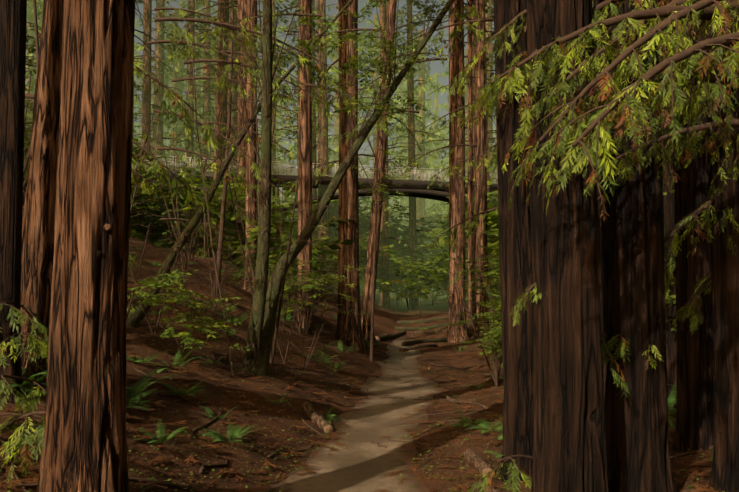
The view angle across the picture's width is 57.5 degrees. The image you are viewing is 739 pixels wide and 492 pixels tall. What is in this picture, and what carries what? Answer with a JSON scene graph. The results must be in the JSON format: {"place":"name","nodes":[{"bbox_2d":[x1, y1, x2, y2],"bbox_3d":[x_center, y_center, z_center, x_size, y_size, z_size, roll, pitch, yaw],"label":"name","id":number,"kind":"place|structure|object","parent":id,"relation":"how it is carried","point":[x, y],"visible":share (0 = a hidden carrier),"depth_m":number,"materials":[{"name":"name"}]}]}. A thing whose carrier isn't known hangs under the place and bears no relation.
{"place":"outdoors","nodes":[
{"label":"outdoors","id":0,"kind":"place"},
{"bbox_2d":[25,0,495,220],"label":"sky","id":1,"kind":"structure","parent":0,"point":[435,67],"materials":[{"name":"grey"}]},
{"bbox_2d":[0,238,712,491],"bbox_3d":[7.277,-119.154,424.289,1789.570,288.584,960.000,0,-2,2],"label":"ground","id":2,"kind":"structure","parent":0,"point":[385,319],"depth_m":9.35,"materials":[{"name":"brown soil"}]},
{"bbox_2d":[0,0,27,403],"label":"trunk","id":3,"kind":"object","parent":2,"relation":"on","point":[13,17],"visible":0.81,"depth_m":6.02,"materials":[{"name":"brown plant"}]},
{"bbox_2d":[20,0,63,391],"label":"trunk","id":4,"kind":"object","parent":2,"relation":"on","point":[38,227],"visible":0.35,"depth_m":6.48,"materials":[{"name":"brown plant"}]},
{"bbox_2d":[37,0,134,491],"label":"trunk","id":5,"kind":"object","parent":2,"relation":"on","point":[85,442],"visible":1,"depth_m":4.37,"materials":[{"name":"brown plant"}]},
{"bbox_2d":[195,121,234,375],"bbox_3d":[-2.351,0.164,10.290,0.080,4.249,0.066,-9,-2,1],"label":"sapling","id":6,"kind":"object","parent":2,"relation":"on","point":[227,334],"visible":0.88,"depth_m":10.27,"materials":[{"name":"brown wood"}]},
{"bbox_2d":[127,0,352,326],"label":"curved tree","id":7,"kind":"object","parent":2,"relation":"on","point":[135,318],"visible":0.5,"depth_m":11.45,"materials":[{"name":"brown plant"}]},
{"bbox_2d":[243,0,256,292],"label":"trunk","id":8,"kind":"object","parent":2,"relation":"on","point":[252,155],"visible":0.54,"depth_m":22.12,"materials":[{"name":"brown wood"}]},
{"bbox_2d":[242,0,271,373],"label":"tree trunk","id":9,"kind":"object","parent":2,"relation":"on","point":[252,360],"visible":0.79,"depth_m":10.91,"materials":[{"name":"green plant"}]},
{"bbox_2d":[295,0,315,335],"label":"trunk","id":10,"kind":"object","parent":2,"relation":"on","point":[305,160],"visible":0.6,"depth_m":19.47,"materials":[{"name":"brown wood"}]},
{"bbox_2d":[301,402,319,421],"bbox_3d":[-0.827,2.380,9.623,0.189,0.254,0.396,1,-2,-28],"label":"log","id":11,"kind":"object","parent":2,"relation":"on","point":[308,409],"visible":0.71,"depth_m":9.61,"materials":[{"name":"brown wood"}]},
{"bbox_2d":[133,169,497,235],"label":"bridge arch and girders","id":12,"kind":"structure","parent":2,"relation":"on","point":[415,188],"depth_m":58.87,"materials":[{"name":"wood"}]},
{"bbox_2d":[134,155,497,183],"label":"bridge railing","id":13,"kind":"object","parent":12,"relation":"on","point":[417,175],"visible":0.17,"depth_m":58.22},
{"bbox_2d":[315,414,329,430],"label":"log","id":14,"kind":"object","parent":2,"relation":"on","point":[322,422],"visible":0.48,"depth_m":9.34,"materials":[{"name":"brown wood"}]},
{"bbox_2d":[321,415,332,432],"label":"log ends","id":15,"kind":"object","parent":2,"relation":"on","point":[329,428],"visible":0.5,"depth_m":9.18,"materials":[{"name":"beige wood"}]},
{"bbox_2d":[5,210,676,459],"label":"ferns","id":16,"kind":"object","parent":2,"relation":"on","point":[139,388],"visible":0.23,"depth_m":8.31,"materials":[{"name":"green plant"}]},
{"bbox_2d":[25,0,659,292],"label":"foliage","id":17,"kind":"object","parent":2,"relation":"on","point":[442,133],"depth_m":85.05,"materials":[{"name":"green plant"}]},
{"bbox_2d":[23,83,665,328],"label":"understory","id":18,"kind":"object","parent":2,"relation":"on","point":[432,268],"depth_m":45.04,"materials":[{"name":"green plant"}]},
{"bbox_2d":[27,0,663,309],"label":"background tree trunks","id":19,"kind":"object","parent":2,"relation":"on","point":[416,207],"visible":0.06,"depth_m":62.92,"materials":[{"name":"brown wood"}]},
{"bbox_2d":[22,0,676,386],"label":"understory","id":20,"kind":"object","parent":2,"relation":"on","point":[218,248],"depth_m":12.76,"materials":[{"name":"green plant"}]},
{"bbox_2d":[256,332,443,491],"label":"trail","id":21,"kind":"object","parent":2,"relation":"on","point":[362,464],"visible":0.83,"depth_m":8.66,"materials":[{"name":"beige soil"}]},
{"bbox_2d":[335,0,365,353],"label":"trunk","id":22,"kind":"object","parent":2,"relation":"on","point":[349,330],"visible":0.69,"depth_m":21.08,"materials":[{"name":"brown wood"}]},
{"bbox_2d":[249,0,454,375],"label":"mossy leaning tree","id":23,"kind":"object","parent":2,"relation":"on","point":[275,287],"visible":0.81,"depth_m":11.95,"materials":[{"name":"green plant"}]},
{"bbox_2d":[0,240,713,491],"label":"roots","id":24,"kind":"object","parent":2,"relation":"on","point":[677,455],"visible":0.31,"depth_m":9.03,"materials":[{"name":"brown wood"}]},
{"bbox_2d":[0,239,718,491],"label":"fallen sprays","id":25,"kind":"object","parent":2,"relation":"on","point":[695,472],"visible":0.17,"depth_m":7.57,"materials":[{"name":"brown plant"}]},
{"bbox_2d":[0,238,724,491],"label":"ground seedlings","id":26,"kind":"object","parent":2,"relation":"on","point":[269,467],"visible":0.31,"depth_m":7.32,"materials":[{"name":"green plant"}]},
{"bbox_2d":[0,0,738,491],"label":"foliage","id":27,"kind":"object","parent":2,"relation":"on","point":[638,112],"depth_m":4.28,"materials":[{"name":"green plant"}]},
{"bbox_2d":[369,125,377,362],"bbox_3d":[0.146,0.063,19.118,0.140,7.049,0.144,1,-2,2],"label":"sapling","id":28,"kind":"object","parent":2,"relation":"on","point":[371,358],"visible":0.79,"depth_m":19.06,"materials":[{"name":"brown wood"}]},
{"bbox_2d":[342,358,408,448],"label":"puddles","id":29,"kind":"object","parent":2,"relation":"on","point":[346,447],"visible":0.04,"depth_m":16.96,"materials":[{"name":"brown liquid"}]},
{"bbox_2d":[361,0,396,344],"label":"trunk","id":30,"kind":"object","parent":2,"relation":"on","point":[382,137],"visible":0.46,"depth_m":25.23,"materials":[{"name":"brown wood"}]},
{"bbox_2d":[375,330,406,340],"bbox_3d":[1.030,3.979,30.085,0.264,0.596,7.279,0,-2,12],"label":"log","id":31,"kind":"object","parent":2,"relation":"on","point":[394,335],"visible":0.85,"depth_m":29.73,"materials":[{"name":"brown wood"}]},
{"bbox_2d":[402,344,437,351],"bbox_3d":[1.939,3.956,26.228,0.186,0.187,2.411,-2,-3,39],"label":"log","id":32,"kind":"object","parent":2,"relation":"on","point":[418,347],"visible":0.67,"depth_m":26.10,"materials":[{"name":"brown wood"}]},
{"bbox_2d":[395,323,447,330],"bbox_3d":[2.791,4.225,35.146,2.967,0.438,0.245,0,-2,2],"label":"log","id":33,"kind":"object","parent":2,"relation":"on","point":[415,328],"visible":0.56,"depth_m":35.06,"materials":[{"name":"brown wood"}]},
{"bbox_2d":[397,316,447,323],"bbox_3d":[3.345,4.409,39.905,3.777,0.642,0.282,-1,-2,28],"label":"log","id":34,"kind":"object","parent":2,"relation":"on","point":[429,320],"visible":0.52,"depth_m":39.93,"materials":[{"name":"brown wood"}]},
{"bbox_2d":[404,338,446,345],"bbox_3d":[2.475,4.032,28.494,0.223,0.233,3.310,-2,-3,42],"label":"log","id":35,"kind":"object","parent":2,"relation":"on","point":[415,342],"visible":0.71,"depth_m":28.19,"materials":[{"name":"brown wood"}]},
{"bbox_2d":[415,329,446,333],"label":"log","id":36,"kind":"object","parent":2,"relation":"on","point":[428,332],"visible":0.42,"depth_m":32.52,"materials":[{"name":"brown wood"}]},
{"bbox_2d":[429,364,481,369],"bbox_3d":[2.622,3.655,20.385,0.078,0.280,2.903,-2,-3,40],"label":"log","id":37,"kind":"object","parent":2,"relation":"on","point":[468,367],"visible":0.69,"depth_m":20.45,"materials":[{"name":"brown wood"}]},
{"bbox_2d":[445,0,469,341],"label":"trunk","id":38,"kind":"object","parent":2,"relation":"on","point":[456,205],"visible":0.73,"depth_m":29.64,"materials":[{"name":"brown wood"}]},
{"bbox_2d":[446,396,485,408],"bbox_3d":[1.645,2.680,11.518,0.083,0.365,2.403,0,-2,-8],"label":"fallen branch","id":39,"kind":"object","parent":2,"relation":"on","point":[450,399],"visible":0.77,"depth_m":11.50,"materials":[{"name":"brown wood"}]},
{"bbox_2d":[467,0,473,322],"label":"trunk","id":40,"kind":"object","parent":2,"relation":"on","point":[470,136],"visible":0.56,"depth_m":36.82,"materials":[{"name":"brown wood"}]},
{"bbox_2d":[463,448,492,474],"bbox_3d":[1.137,2.255,6.968,0.163,0.208,0.963,0,-2,-4],"label":"log","id":41,"kind":"object","parent":2,"relation":"on","point":[472,457],"visible":0.77,"depth_m":6.96,"materials":[{"name":"brown wood"}]},
{"bbox_2d":[472,135,487,339],"bbox_3d":[4.727,-0.262,29.054,0.541,9.150,0.240,3,-2,2],"label":"sapling","id":42,"kind":"object","parent":2,"relation":"on","point":[473,276],"visible":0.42,"depth_m":28.98,"materials":[{"name":"brown wood"}]},
{"bbox_2d":[475,0,490,326],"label":"trunk","id":43,"kind":"object","parent":2,"relation":"on","point":[480,134],"visible":0.54,"depth_m":33.28,"materials":[{"name":"brown wood"}]},
{"bbox_2d":[473,449,493,477],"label":"log ends","id":44,"kind":"object","parent":2,"relation":"on","point":[485,471],"visible":0.29,"depth_m":6.50,"materials":[{"name":"beige wood"}]},
{"bbox_2d":[473,480,502,491],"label":"log","id":45,"kind":"object","parent":2,"relation":"on","point":[491,489],"visible":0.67,"depth_m":5.67,"materials":[{"name":"brown wood"}]},
{"bbox_2d":[493,0,533,482],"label":"trunk","id":46,"kind":"object","parent":2,"relation":"on","point":[515,255],"visible":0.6,"depth_m":6.32,"materials":[{"name":"brown plant"}]},
{"bbox_2d":[526,0,608,491],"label":"trunk","id":47,"kind":"object","parent":2,"relation":"on","point":[569,444],"visible":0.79,"depth_m":4.10,"materials":[{"name":"brown plant"}]},
{"bbox_2d":[593,0,605,395],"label":"trunk","id":48,"kind":"object","parent":2,"relation":"on","point":[595,2],"depth_m":8.24,"materials":[{"name":"brown plant"}]},
{"bbox_2d":[598,0,675,491],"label":"trunk","id":49,"kind":"object","parent":2,"relation":"on","point":[637,437],"visible":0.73,"depth_m":4.58,"materials":[{"name":"brown plant"}]},
{"bbox_2d":[662,1,676,409],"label":"trunk","id":50,"kind":"object","parent":2,"relation":"on","point":[671,336],"visible":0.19,"depth_m":9.20,"materials":[{"name":"brown plant"}]},
{"bbox_2d":[669,0,713,454],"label":"trunk","id":51,"kind":"object","parent":2,"relation":"on","point":[694,428],"visible":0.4,"depth_m":5.90,"materials":[{"name":"brown plant"}]},
{"bbox_2d":[703,0,738,491],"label":"trunk","id":52,"kind":"object","parent":2,"relation":"on","point":[725,322],"visible":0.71,"depth_m":4.74,"materials":[{"name":"brown plant"}]}
]}

